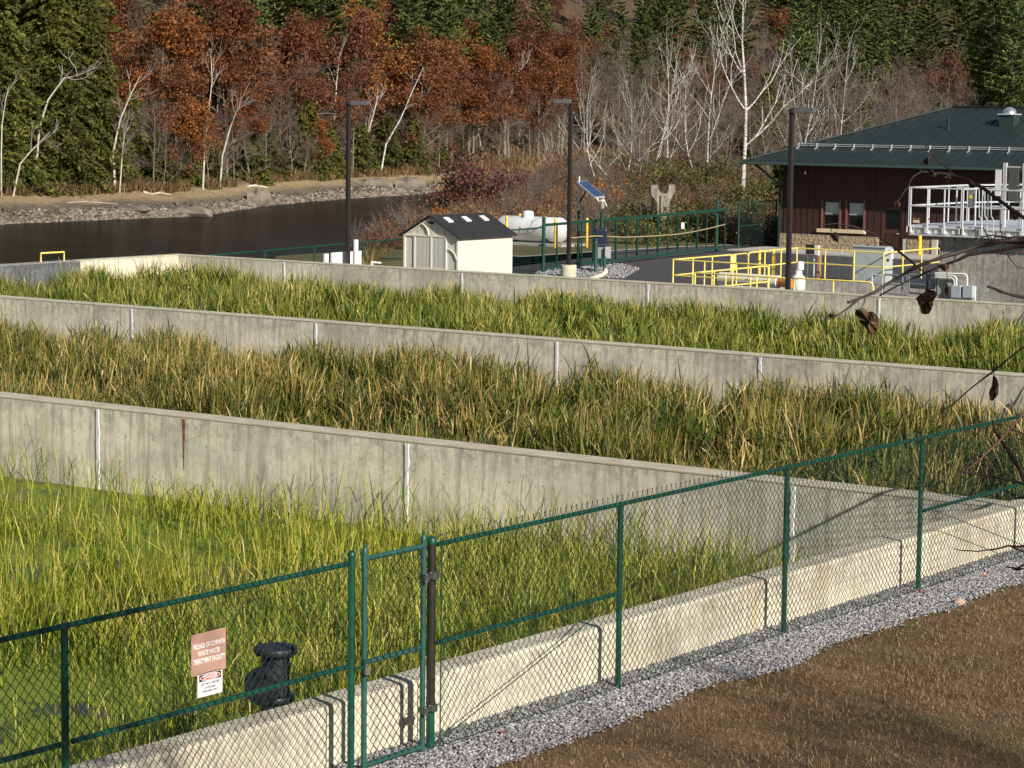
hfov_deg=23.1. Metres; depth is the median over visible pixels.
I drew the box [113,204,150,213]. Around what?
rock
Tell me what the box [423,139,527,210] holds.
burgundy shrub
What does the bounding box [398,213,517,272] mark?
shed
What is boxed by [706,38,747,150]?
bare tree
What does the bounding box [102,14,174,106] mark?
oak tree
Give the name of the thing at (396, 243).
brown shrub
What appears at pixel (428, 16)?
pine tree
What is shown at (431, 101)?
oak tree
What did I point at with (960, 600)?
stone
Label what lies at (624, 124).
bare tree
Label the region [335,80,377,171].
bare tree
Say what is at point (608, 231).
bare shrub
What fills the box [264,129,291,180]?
hemlock tree
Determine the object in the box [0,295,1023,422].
basin wall
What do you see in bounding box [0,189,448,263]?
river
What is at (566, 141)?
bare tree
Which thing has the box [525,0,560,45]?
pine tree
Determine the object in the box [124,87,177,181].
bare tree
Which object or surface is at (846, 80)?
birch tree
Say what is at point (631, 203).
olive shrub
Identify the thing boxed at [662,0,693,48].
pine tree
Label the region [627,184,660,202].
bare shrub
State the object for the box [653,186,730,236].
olive shrub
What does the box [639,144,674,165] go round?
brown shrub
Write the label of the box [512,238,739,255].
lawn
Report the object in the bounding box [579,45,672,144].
bare tree
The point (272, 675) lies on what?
pipe fitting
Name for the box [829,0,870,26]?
pine tree
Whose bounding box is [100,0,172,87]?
oak tree
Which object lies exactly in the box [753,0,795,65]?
pine tree
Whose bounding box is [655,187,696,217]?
brown shrub
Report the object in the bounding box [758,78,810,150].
bare tree
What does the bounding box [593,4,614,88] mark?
pine tree
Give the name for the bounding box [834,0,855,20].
pine tree
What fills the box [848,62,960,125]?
bare tree
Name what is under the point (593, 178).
bare shrub
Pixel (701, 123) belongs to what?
bare tree
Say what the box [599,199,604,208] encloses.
beacon
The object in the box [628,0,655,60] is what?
pine tree
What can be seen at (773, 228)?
olive shrub
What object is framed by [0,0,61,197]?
hemlock tree
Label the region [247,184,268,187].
driftwood
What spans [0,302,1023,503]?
cattail reeds
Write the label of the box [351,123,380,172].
hemlock tree
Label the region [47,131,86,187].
hemlock tree
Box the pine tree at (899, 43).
[884,29,919,117]
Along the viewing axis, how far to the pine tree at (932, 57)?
381.01 m
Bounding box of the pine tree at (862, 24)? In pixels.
[841,0,874,72]
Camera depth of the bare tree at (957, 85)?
345.07 m
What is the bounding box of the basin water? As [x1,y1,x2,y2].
[0,476,720,767]
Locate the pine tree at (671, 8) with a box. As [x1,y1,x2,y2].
[651,0,688,18]
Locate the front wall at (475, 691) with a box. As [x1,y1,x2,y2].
[69,499,1023,767]
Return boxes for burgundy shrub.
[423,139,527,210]
[483,164,546,194]
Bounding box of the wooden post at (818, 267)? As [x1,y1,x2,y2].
[817,245,821,278]
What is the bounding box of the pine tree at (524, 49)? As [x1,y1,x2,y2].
[504,19,540,136]
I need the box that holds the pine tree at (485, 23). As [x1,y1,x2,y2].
[472,14,496,131]
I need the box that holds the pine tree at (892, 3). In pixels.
[872,0,903,41]
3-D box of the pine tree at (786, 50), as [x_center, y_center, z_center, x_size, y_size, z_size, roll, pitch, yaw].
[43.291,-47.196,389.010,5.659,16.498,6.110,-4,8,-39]
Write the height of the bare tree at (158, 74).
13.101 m
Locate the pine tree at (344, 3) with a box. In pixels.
[323,0,372,116]
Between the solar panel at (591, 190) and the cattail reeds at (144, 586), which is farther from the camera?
the solar panel at (591, 190)
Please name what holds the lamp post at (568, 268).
on the asphalt yard at (656, 269)
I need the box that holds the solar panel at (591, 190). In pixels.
[576,176,606,262]
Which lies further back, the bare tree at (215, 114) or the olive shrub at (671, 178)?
the bare tree at (215, 114)
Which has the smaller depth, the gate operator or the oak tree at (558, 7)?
the gate operator
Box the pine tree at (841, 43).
[819,22,862,133]
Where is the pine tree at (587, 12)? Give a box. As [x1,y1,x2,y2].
[578,4,611,133]
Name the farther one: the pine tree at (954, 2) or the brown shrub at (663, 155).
the pine tree at (954, 2)
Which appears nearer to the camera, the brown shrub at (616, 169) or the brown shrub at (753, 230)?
the brown shrub at (753, 230)
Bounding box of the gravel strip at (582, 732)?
[345,551,1022,767]
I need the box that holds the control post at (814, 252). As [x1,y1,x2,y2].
[806,244,819,277]
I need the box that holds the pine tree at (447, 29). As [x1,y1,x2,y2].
[432,27,473,151]
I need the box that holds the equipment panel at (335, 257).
[323,240,361,263]
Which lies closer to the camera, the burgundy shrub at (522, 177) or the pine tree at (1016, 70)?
the burgundy shrub at (522, 177)
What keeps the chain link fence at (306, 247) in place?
on the asphalt yard at (656, 269)
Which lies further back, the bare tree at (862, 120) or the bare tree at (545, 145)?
the bare tree at (545, 145)
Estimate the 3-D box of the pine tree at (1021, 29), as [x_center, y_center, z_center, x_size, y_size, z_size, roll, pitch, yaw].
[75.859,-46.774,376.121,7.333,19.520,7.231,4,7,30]
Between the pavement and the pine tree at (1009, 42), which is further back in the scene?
the pine tree at (1009, 42)
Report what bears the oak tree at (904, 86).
on the terrain at (198, 196)
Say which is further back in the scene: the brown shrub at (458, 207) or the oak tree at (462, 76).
the oak tree at (462, 76)
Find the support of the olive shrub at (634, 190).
on the terrain at (198, 196)
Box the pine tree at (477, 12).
[463,0,496,48]
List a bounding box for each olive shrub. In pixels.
[582,191,653,226]
[588,197,655,238]
[595,144,656,167]
[607,154,635,169]
[610,174,681,206]
[611,169,661,204]
[612,166,655,184]
[614,208,703,245]
[617,159,702,200]
[619,154,664,175]
[630,186,688,213]
[634,149,694,176]
[638,151,671,161]
[639,159,709,197]
[644,198,733,239]
[650,199,730,243]
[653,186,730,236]
[660,152,737,190]
[680,171,730,198]
[688,151,747,172]
[694,156,737,176]
[707,188,777,228]
[715,174,771,215]
[717,161,768,199]
[761,209,781,238]
[765,214,777,243]
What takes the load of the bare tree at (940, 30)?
on the terrain at (198, 196)
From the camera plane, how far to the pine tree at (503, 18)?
364.76 m
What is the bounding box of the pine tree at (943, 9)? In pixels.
[915,0,954,45]
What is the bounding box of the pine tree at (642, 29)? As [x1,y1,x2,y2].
[620,3,665,150]
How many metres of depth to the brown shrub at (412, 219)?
110.80 m
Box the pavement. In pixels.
[727,246,938,260]
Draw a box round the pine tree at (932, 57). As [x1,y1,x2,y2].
[910,29,944,110]
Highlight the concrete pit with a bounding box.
[719,278,938,297]
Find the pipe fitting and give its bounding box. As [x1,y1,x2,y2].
[244,640,297,711]
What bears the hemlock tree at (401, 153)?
on the terrain at (198, 196)
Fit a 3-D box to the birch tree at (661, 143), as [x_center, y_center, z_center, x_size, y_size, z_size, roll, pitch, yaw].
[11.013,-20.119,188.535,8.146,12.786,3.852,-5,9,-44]
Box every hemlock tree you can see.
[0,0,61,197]
[0,0,116,197]
[2,0,54,112]
[12,132,31,186]
[34,0,126,126]
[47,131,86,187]
[54,0,139,190]
[71,111,106,186]
[93,0,133,124]
[100,137,119,177]
[117,93,151,180]
[141,133,180,185]
[171,136,205,186]
[199,132,226,186]
[229,121,274,186]
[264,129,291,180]
[286,98,331,181]
[322,115,345,179]
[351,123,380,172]
[371,113,405,161]
[371,115,406,169]
[390,89,432,166]
[401,115,432,176]
[430,136,451,172]
[452,136,469,163]
[737,72,787,173]
[759,145,787,223]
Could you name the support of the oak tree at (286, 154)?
on the terrain at (198, 196)
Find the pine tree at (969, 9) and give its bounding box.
[950,0,991,34]
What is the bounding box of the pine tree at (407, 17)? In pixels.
[381,0,435,104]
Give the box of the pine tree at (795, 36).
[770,0,824,145]
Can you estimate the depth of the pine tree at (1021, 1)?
406.55 m
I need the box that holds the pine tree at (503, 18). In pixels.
[482,0,530,63]
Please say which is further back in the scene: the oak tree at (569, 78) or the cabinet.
the oak tree at (569, 78)
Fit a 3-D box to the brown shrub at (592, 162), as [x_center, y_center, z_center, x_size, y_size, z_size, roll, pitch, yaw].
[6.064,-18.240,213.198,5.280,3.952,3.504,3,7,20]
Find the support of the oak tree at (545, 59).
on the terrain at (198, 196)
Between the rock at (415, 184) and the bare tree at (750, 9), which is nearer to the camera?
the rock at (415, 184)
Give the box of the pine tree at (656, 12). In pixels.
[631,0,675,130]
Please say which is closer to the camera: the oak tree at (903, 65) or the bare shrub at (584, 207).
the bare shrub at (584, 207)
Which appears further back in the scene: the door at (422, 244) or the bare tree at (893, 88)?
the bare tree at (893, 88)
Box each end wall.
[0,260,79,289]
[75,254,178,280]
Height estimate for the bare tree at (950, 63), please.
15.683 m
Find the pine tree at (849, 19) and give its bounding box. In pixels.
[828,3,867,132]
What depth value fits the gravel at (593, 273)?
94.19 m
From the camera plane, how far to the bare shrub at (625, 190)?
148.99 m
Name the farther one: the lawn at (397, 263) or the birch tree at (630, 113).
the birch tree at (630, 113)
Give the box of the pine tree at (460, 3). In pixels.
[430,0,478,55]
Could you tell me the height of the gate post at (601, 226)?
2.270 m
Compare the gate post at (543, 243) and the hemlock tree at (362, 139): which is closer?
the gate post at (543, 243)
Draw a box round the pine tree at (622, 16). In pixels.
[602,1,637,132]
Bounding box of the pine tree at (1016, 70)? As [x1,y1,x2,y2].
[1009,50,1023,101]
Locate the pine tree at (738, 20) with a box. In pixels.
[714,0,758,115]
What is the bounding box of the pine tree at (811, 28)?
[787,4,835,140]
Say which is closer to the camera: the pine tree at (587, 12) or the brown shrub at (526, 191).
the brown shrub at (526, 191)
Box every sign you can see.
[191,627,225,676]
[197,669,221,697]
[913,218,918,222]
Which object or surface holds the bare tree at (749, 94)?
on the terrain at (198, 196)
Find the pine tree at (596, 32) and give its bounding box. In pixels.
[575,12,612,143]
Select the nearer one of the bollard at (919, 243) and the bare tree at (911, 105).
the bollard at (919, 243)
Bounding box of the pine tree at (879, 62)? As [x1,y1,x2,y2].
[857,43,902,126]
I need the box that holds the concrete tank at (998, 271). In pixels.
[938,237,1023,302]
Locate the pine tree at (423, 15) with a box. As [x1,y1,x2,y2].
[392,1,432,89]
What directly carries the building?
on the asphalt yard at (656, 269)
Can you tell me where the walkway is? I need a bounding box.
[906,163,1023,238]
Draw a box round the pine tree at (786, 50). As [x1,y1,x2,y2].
[774,27,802,96]
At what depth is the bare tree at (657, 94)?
212.54 m
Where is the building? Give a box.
[739,106,1023,254]
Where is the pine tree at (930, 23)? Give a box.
[904,0,951,103]
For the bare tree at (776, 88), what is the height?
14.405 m
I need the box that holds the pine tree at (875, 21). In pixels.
[860,3,896,111]
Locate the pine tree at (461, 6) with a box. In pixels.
[431,0,467,27]
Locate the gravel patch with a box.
[538,264,638,278]
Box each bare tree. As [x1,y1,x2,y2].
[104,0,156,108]
[110,125,147,178]
[123,102,165,156]
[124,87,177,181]
[129,0,226,158]
[136,48,202,134]
[139,123,196,182]
[161,130,193,175]
[180,89,226,169]
[196,122,235,179]
[216,99,256,172]
[216,103,258,178]
[220,111,290,175]
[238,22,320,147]
[249,82,296,167]
[259,80,309,156]
[264,100,316,171]
[288,135,319,174]
[312,46,368,133]
[315,105,344,163]
[326,104,344,150]
[329,113,357,154]
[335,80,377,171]
[371,128,399,158]
[387,104,413,157]
[387,107,430,163]
[399,113,442,164]
[424,102,462,165]
[434,123,463,166]
[444,110,480,153]
[458,71,513,156]
[467,122,494,156]
[488,89,524,161]
[501,105,540,156]
[502,86,546,158]
[524,123,556,159]
[530,89,574,154]
[537,104,564,154]
[548,125,579,156]
[552,62,615,148]
[567,0,604,25]
[569,26,642,155]
[573,60,633,156]
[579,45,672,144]
[591,27,648,146]
[593,35,718,171]
[594,61,652,158]
[595,81,660,156]
[599,11,648,143]
[602,105,673,185]
[608,62,672,162]
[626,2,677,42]
[632,102,693,156]
[657,93,710,156]
[663,49,707,154]
[665,26,746,160]
[671,45,716,144]
[671,101,754,174]
[675,118,727,162]
[686,101,739,160]
[688,0,747,51]
[694,82,743,156]
[701,63,741,140]
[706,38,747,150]
[709,44,779,140]
[717,62,783,136]
[721,90,803,171]
[722,49,774,118]
[724,80,821,180]
[734,6,779,75]
[738,0,774,53]
[740,24,782,94]
[741,45,863,177]
[746,30,834,141]
[747,62,793,134]
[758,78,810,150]
[776,96,843,142]
[792,56,868,142]
[803,59,843,138]
[809,54,874,135]
[832,45,945,131]
[834,85,893,130]
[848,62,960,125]
[859,80,912,127]
[863,53,940,124]
[875,81,931,123]
[893,60,930,103]
[901,44,998,115]
[908,11,951,68]
[914,47,946,109]
[924,33,971,105]
[929,76,974,110]
[933,68,973,107]
[935,45,980,106]
[954,72,987,105]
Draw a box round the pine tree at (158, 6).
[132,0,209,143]
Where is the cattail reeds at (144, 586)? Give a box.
[0,404,853,767]
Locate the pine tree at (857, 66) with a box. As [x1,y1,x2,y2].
[833,30,878,131]
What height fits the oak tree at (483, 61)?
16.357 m
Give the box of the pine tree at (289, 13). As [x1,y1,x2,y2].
[266,1,294,24]
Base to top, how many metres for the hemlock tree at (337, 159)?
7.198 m
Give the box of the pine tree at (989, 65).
[972,18,1008,104]
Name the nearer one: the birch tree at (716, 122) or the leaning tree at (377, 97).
the birch tree at (716, 122)
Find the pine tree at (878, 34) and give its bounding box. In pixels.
[858,26,896,125]
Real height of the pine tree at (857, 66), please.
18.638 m
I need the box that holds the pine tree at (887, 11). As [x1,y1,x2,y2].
[865,0,913,64]
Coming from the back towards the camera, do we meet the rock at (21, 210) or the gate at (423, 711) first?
the rock at (21, 210)
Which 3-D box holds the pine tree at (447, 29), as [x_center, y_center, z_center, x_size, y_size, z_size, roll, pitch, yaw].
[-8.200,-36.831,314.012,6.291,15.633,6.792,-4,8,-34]
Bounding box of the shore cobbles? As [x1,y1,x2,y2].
[0,174,520,223]
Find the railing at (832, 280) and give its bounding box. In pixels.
[793,277,873,291]
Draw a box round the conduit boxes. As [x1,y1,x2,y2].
[935,272,975,300]
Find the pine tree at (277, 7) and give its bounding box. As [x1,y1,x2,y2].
[251,0,296,128]
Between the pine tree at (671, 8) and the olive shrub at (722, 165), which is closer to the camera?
the olive shrub at (722, 165)
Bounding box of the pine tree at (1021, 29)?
[1005,9,1023,70]
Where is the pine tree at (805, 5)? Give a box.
[784,0,823,62]
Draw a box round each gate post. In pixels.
[541,217,545,271]
[599,211,603,266]
[715,198,718,251]
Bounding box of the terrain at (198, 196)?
[0,0,1022,244]
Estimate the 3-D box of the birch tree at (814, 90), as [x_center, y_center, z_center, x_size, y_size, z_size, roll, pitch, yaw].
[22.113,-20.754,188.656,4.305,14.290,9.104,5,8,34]
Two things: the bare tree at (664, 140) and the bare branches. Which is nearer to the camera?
the bare branches
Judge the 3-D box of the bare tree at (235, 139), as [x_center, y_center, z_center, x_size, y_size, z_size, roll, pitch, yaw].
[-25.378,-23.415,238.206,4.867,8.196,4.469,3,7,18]
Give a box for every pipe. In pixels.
[589,268,607,277]
[717,272,793,287]
[791,261,805,289]
[910,278,935,282]
[910,281,935,289]
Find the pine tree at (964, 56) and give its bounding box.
[943,44,980,107]
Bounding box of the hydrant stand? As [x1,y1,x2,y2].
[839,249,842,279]
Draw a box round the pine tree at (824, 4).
[810,0,840,54]
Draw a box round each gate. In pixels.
[354,531,440,767]
[545,208,727,268]
[732,253,748,273]
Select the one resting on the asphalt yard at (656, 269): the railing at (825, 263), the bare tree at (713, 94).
the railing at (825, 263)
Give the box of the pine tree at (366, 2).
[341,0,393,123]
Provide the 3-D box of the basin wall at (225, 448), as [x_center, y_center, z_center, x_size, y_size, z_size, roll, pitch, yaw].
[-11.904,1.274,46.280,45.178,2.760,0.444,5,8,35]
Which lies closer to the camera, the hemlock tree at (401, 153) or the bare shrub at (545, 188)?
the bare shrub at (545, 188)
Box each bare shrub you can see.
[350,212,393,243]
[350,221,386,247]
[362,195,437,236]
[416,206,440,218]
[455,197,502,218]
[479,188,531,215]
[481,184,543,215]
[486,170,530,198]
[504,158,559,204]
[513,168,572,215]
[520,175,564,209]
[534,197,599,239]
[537,163,580,200]
[543,158,579,189]
[555,209,613,238]
[556,151,598,181]
[563,151,611,179]
[564,161,638,215]
[565,146,617,185]
[572,154,627,205]
[572,181,621,219]
[574,192,620,230]
[584,180,635,221]
[584,207,639,238]
[618,192,655,227]
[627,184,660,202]
[675,173,722,201]
[685,146,717,172]
[701,193,743,228]
[736,156,771,187]
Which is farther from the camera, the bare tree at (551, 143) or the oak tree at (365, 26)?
the bare tree at (551, 143)
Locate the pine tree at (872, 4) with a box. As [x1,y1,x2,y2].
[838,0,886,43]
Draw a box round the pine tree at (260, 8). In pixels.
[238,0,285,102]
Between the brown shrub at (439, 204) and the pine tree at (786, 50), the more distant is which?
the pine tree at (786, 50)
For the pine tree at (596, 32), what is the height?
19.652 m
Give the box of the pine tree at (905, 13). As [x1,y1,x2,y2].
[884,0,927,65]
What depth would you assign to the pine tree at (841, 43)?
360.47 m
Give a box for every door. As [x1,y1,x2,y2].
[415,236,429,267]
[432,237,444,268]
[881,206,903,252]
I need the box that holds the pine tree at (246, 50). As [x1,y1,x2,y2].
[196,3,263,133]
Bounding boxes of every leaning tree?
[0,71,21,195]
[12,119,62,195]
[34,50,99,186]
[111,61,159,185]
[112,107,134,192]
[200,36,226,189]
[219,84,258,180]
[325,36,347,147]
[364,79,386,164]
[381,69,422,168]
[410,40,433,158]
[504,45,530,158]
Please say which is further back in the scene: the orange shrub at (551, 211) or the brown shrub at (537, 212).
the orange shrub at (551, 211)
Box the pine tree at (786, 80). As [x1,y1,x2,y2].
[776,51,801,142]
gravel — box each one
[533,263,639,277]
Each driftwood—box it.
[65,201,115,203]
[143,191,171,194]
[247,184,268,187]
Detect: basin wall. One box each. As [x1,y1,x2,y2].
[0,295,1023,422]
[0,391,1007,575]
[179,254,1023,342]
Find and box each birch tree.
[537,116,580,165]
[557,65,630,176]
[583,68,667,174]
[619,34,697,166]
[641,20,697,156]
[648,42,736,170]
[667,1,750,162]
[710,0,830,208]
[768,14,846,147]
[769,30,826,141]
[825,19,877,133]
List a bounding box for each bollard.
[505,216,507,226]
[554,218,556,247]
[585,218,587,246]
[757,249,760,273]
[771,249,774,274]
[917,235,921,254]
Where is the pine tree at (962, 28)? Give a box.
[936,0,984,101]
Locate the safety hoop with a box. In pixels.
[40,251,64,261]
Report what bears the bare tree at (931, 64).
on the terrain at (198, 196)
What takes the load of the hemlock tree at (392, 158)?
on the terrain at (198, 196)
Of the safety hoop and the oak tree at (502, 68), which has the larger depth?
the oak tree at (502, 68)
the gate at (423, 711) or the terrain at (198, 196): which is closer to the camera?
the gate at (423, 711)
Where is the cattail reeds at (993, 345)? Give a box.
[0,252,1023,385]
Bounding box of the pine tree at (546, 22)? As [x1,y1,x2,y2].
[531,15,558,94]
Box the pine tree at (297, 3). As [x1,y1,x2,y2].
[287,0,345,78]
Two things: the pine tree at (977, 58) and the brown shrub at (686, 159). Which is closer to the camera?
the brown shrub at (686, 159)
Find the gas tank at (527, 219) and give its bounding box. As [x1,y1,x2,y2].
[498,210,584,246]
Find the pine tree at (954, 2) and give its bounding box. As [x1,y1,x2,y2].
[948,1,984,12]
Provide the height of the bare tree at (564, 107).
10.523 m
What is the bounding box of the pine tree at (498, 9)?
[491,0,516,37]
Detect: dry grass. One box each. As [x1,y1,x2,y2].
[0,155,523,195]
[353,182,589,264]
[460,143,723,174]
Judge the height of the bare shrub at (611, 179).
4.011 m
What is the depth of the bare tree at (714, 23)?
438.36 m
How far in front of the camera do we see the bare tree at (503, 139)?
316.02 m
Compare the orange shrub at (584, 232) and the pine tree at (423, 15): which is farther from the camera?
the pine tree at (423, 15)
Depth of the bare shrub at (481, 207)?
129.64 m
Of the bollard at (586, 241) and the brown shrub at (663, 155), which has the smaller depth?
the bollard at (586, 241)
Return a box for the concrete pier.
[650,184,674,239]
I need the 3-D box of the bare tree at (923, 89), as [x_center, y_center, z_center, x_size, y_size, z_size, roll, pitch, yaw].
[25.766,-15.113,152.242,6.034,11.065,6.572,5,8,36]
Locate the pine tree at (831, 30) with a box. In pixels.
[816,5,844,134]
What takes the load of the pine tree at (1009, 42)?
on the terrain at (198, 196)
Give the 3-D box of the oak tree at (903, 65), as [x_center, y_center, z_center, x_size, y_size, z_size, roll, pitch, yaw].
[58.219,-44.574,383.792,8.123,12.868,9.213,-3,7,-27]
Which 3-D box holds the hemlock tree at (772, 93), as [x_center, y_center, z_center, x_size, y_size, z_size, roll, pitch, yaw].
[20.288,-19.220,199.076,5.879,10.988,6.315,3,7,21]
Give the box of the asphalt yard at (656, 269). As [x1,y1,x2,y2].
[512,238,939,284]
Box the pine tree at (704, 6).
[684,0,724,102]
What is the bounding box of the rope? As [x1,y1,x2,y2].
[571,224,724,237]
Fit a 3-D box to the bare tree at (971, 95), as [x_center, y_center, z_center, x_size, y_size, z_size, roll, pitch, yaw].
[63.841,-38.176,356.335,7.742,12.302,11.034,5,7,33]
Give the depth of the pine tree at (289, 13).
308.67 m
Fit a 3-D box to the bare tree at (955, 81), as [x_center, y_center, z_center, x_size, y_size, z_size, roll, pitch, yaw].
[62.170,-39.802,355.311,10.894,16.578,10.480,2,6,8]
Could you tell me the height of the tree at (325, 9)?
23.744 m
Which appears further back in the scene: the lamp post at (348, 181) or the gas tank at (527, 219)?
the gas tank at (527, 219)
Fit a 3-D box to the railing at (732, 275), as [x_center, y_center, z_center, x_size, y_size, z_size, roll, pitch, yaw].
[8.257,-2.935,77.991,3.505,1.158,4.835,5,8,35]
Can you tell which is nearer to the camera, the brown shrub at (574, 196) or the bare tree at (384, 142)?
the brown shrub at (574, 196)
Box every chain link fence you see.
[0,550,355,767]
[210,238,402,261]
[426,410,1023,750]
[510,227,541,273]
[737,199,776,248]
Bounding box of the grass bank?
[490,583,1023,767]
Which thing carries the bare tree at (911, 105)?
on the terrain at (198, 196)
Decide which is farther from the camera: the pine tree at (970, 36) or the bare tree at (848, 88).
the pine tree at (970, 36)
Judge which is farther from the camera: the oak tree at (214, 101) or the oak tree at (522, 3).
the oak tree at (522, 3)
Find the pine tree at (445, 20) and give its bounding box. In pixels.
[425,0,474,132]
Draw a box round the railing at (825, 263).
[747,247,939,281]
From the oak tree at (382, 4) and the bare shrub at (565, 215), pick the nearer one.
the bare shrub at (565, 215)
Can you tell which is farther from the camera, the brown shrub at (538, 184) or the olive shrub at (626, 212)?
the brown shrub at (538, 184)
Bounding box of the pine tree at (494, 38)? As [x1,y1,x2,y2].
[473,17,514,142]
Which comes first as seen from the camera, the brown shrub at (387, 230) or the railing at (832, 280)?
the railing at (832, 280)
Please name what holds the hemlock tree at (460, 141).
on the terrain at (198, 196)
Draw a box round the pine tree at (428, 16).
[401,0,457,43]
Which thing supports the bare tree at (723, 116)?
on the terrain at (198, 196)
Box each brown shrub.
[350,212,398,243]
[350,219,408,250]
[351,223,402,250]
[366,217,402,245]
[384,193,439,229]
[387,231,402,249]
[398,214,419,232]
[430,174,486,213]
[442,171,500,209]
[445,202,462,213]
[449,190,491,213]
[457,194,499,217]
[473,198,498,219]
[475,194,494,211]
[488,180,536,210]
[490,186,521,213]
[493,190,538,216]
[494,192,538,216]
[507,168,564,203]
[508,178,539,210]
[511,199,543,216]
[531,148,563,174]
[531,159,565,193]
[534,194,574,219]
[534,208,554,216]
[539,202,575,230]
[540,145,581,179]
[542,163,573,186]
[546,173,584,205]
[553,172,576,201]
[562,147,608,182]
[564,176,596,209]
[584,163,647,214]
[592,153,642,184]
[619,172,679,203]
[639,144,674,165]
[652,179,698,204]
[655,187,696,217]
[674,145,701,168]
[684,180,717,208]
[692,178,745,208]
[692,201,759,245]
[711,207,766,244]
[713,168,747,205]
[728,211,771,245]
[734,165,759,186]
[738,153,766,182]
[741,188,781,224]
[744,222,777,246]
[748,155,771,182]
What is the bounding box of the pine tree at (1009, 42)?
[980,0,1023,107]
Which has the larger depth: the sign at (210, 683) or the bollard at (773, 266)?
the bollard at (773, 266)
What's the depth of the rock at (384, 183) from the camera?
259.57 m
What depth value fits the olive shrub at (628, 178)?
174.83 m
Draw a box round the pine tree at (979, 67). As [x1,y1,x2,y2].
[964,0,1020,105]
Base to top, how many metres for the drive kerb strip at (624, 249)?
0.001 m
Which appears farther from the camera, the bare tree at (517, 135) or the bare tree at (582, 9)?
the bare tree at (582, 9)
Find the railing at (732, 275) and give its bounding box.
[694,265,784,287]
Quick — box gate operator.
[593,228,610,271]
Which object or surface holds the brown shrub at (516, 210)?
on the terrain at (198, 196)
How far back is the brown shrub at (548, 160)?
225.14 m
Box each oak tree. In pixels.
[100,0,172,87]
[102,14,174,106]
[104,0,167,83]
[105,40,160,130]
[107,0,217,135]
[145,59,228,155]
[153,94,223,178]
[155,0,299,149]
[175,0,251,135]
[186,34,273,178]
[198,23,297,132]
[210,57,286,158]
[259,10,365,160]
[260,7,363,133]
[267,0,330,55]
[267,36,329,155]
[274,58,343,137]
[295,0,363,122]
[298,115,338,173]
[318,4,398,137]
[320,56,382,162]
[326,0,420,144]
[350,0,396,31]
[376,7,405,110]
[380,23,459,149]
[384,0,429,68]
[404,68,466,156]
[417,35,474,140]
[419,38,482,149]
[429,33,528,151]
[454,15,488,64]
[454,65,514,157]
[465,74,531,156]
[477,51,547,159]
[496,0,528,27]
[497,61,548,159]
[502,10,561,144]
[509,53,559,144]
[515,38,582,154]
[524,61,600,153]
[527,0,567,32]
[532,60,584,155]
[535,35,591,122]
[551,15,582,98]
[555,24,612,144]
[594,21,634,120]
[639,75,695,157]
[652,21,701,119]
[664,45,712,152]
[670,59,707,131]
[687,0,717,37]
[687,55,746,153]
[723,55,775,138]
[760,4,815,76]
[802,85,837,141]
[884,70,932,119]
[892,53,914,73]
[915,49,970,113]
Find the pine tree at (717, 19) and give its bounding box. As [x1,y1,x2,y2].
[694,0,741,132]
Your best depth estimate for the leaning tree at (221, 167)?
227.16 m
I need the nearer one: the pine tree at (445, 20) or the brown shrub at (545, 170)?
the brown shrub at (545, 170)
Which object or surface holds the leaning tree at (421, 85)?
on the terrain at (198, 196)
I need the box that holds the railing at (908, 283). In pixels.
[871,273,936,295]
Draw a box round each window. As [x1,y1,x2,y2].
[821,200,840,228]
[845,200,865,229]
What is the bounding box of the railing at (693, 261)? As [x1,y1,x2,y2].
[672,254,769,286]
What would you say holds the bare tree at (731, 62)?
on the terrain at (198, 196)
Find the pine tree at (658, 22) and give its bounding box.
[636,0,688,147]
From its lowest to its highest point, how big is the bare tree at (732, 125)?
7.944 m
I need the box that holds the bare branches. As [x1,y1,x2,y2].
[819,144,1023,712]
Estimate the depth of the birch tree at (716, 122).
213.16 m
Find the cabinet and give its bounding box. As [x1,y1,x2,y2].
[852,243,893,281]
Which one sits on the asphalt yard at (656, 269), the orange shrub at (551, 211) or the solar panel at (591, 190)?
the solar panel at (591, 190)
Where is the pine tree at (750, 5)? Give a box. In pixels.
[728,0,761,39]
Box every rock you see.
[16,209,24,212]
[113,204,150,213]
[169,205,212,216]
[247,188,270,206]
[351,177,393,188]
[395,176,425,191]
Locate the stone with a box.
[953,598,964,605]
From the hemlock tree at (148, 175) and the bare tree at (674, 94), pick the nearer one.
the hemlock tree at (148, 175)
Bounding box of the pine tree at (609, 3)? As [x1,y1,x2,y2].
[581,0,618,16]
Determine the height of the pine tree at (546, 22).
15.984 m
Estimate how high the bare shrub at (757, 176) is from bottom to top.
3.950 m
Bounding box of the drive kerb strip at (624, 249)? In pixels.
[518,244,742,256]
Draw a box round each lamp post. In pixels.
[345,100,368,263]
[551,99,576,276]
[785,108,816,289]
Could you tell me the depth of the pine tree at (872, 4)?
409.13 m
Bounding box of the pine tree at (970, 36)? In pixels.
[960,6,981,59]
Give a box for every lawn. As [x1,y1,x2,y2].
[276,248,402,266]
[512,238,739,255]
[512,252,591,266]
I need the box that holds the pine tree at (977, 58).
[967,14,1000,96]
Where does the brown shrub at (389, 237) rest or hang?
on the terrain at (198, 196)
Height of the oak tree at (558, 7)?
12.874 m
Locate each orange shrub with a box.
[422,203,454,214]
[428,173,492,208]
[534,205,584,233]
[538,185,572,209]
[572,224,611,238]
[573,177,635,217]
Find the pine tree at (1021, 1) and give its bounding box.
[982,0,1023,34]
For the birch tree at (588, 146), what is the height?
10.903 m
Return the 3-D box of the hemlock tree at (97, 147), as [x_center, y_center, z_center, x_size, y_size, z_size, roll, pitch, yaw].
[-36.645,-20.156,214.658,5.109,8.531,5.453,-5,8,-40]

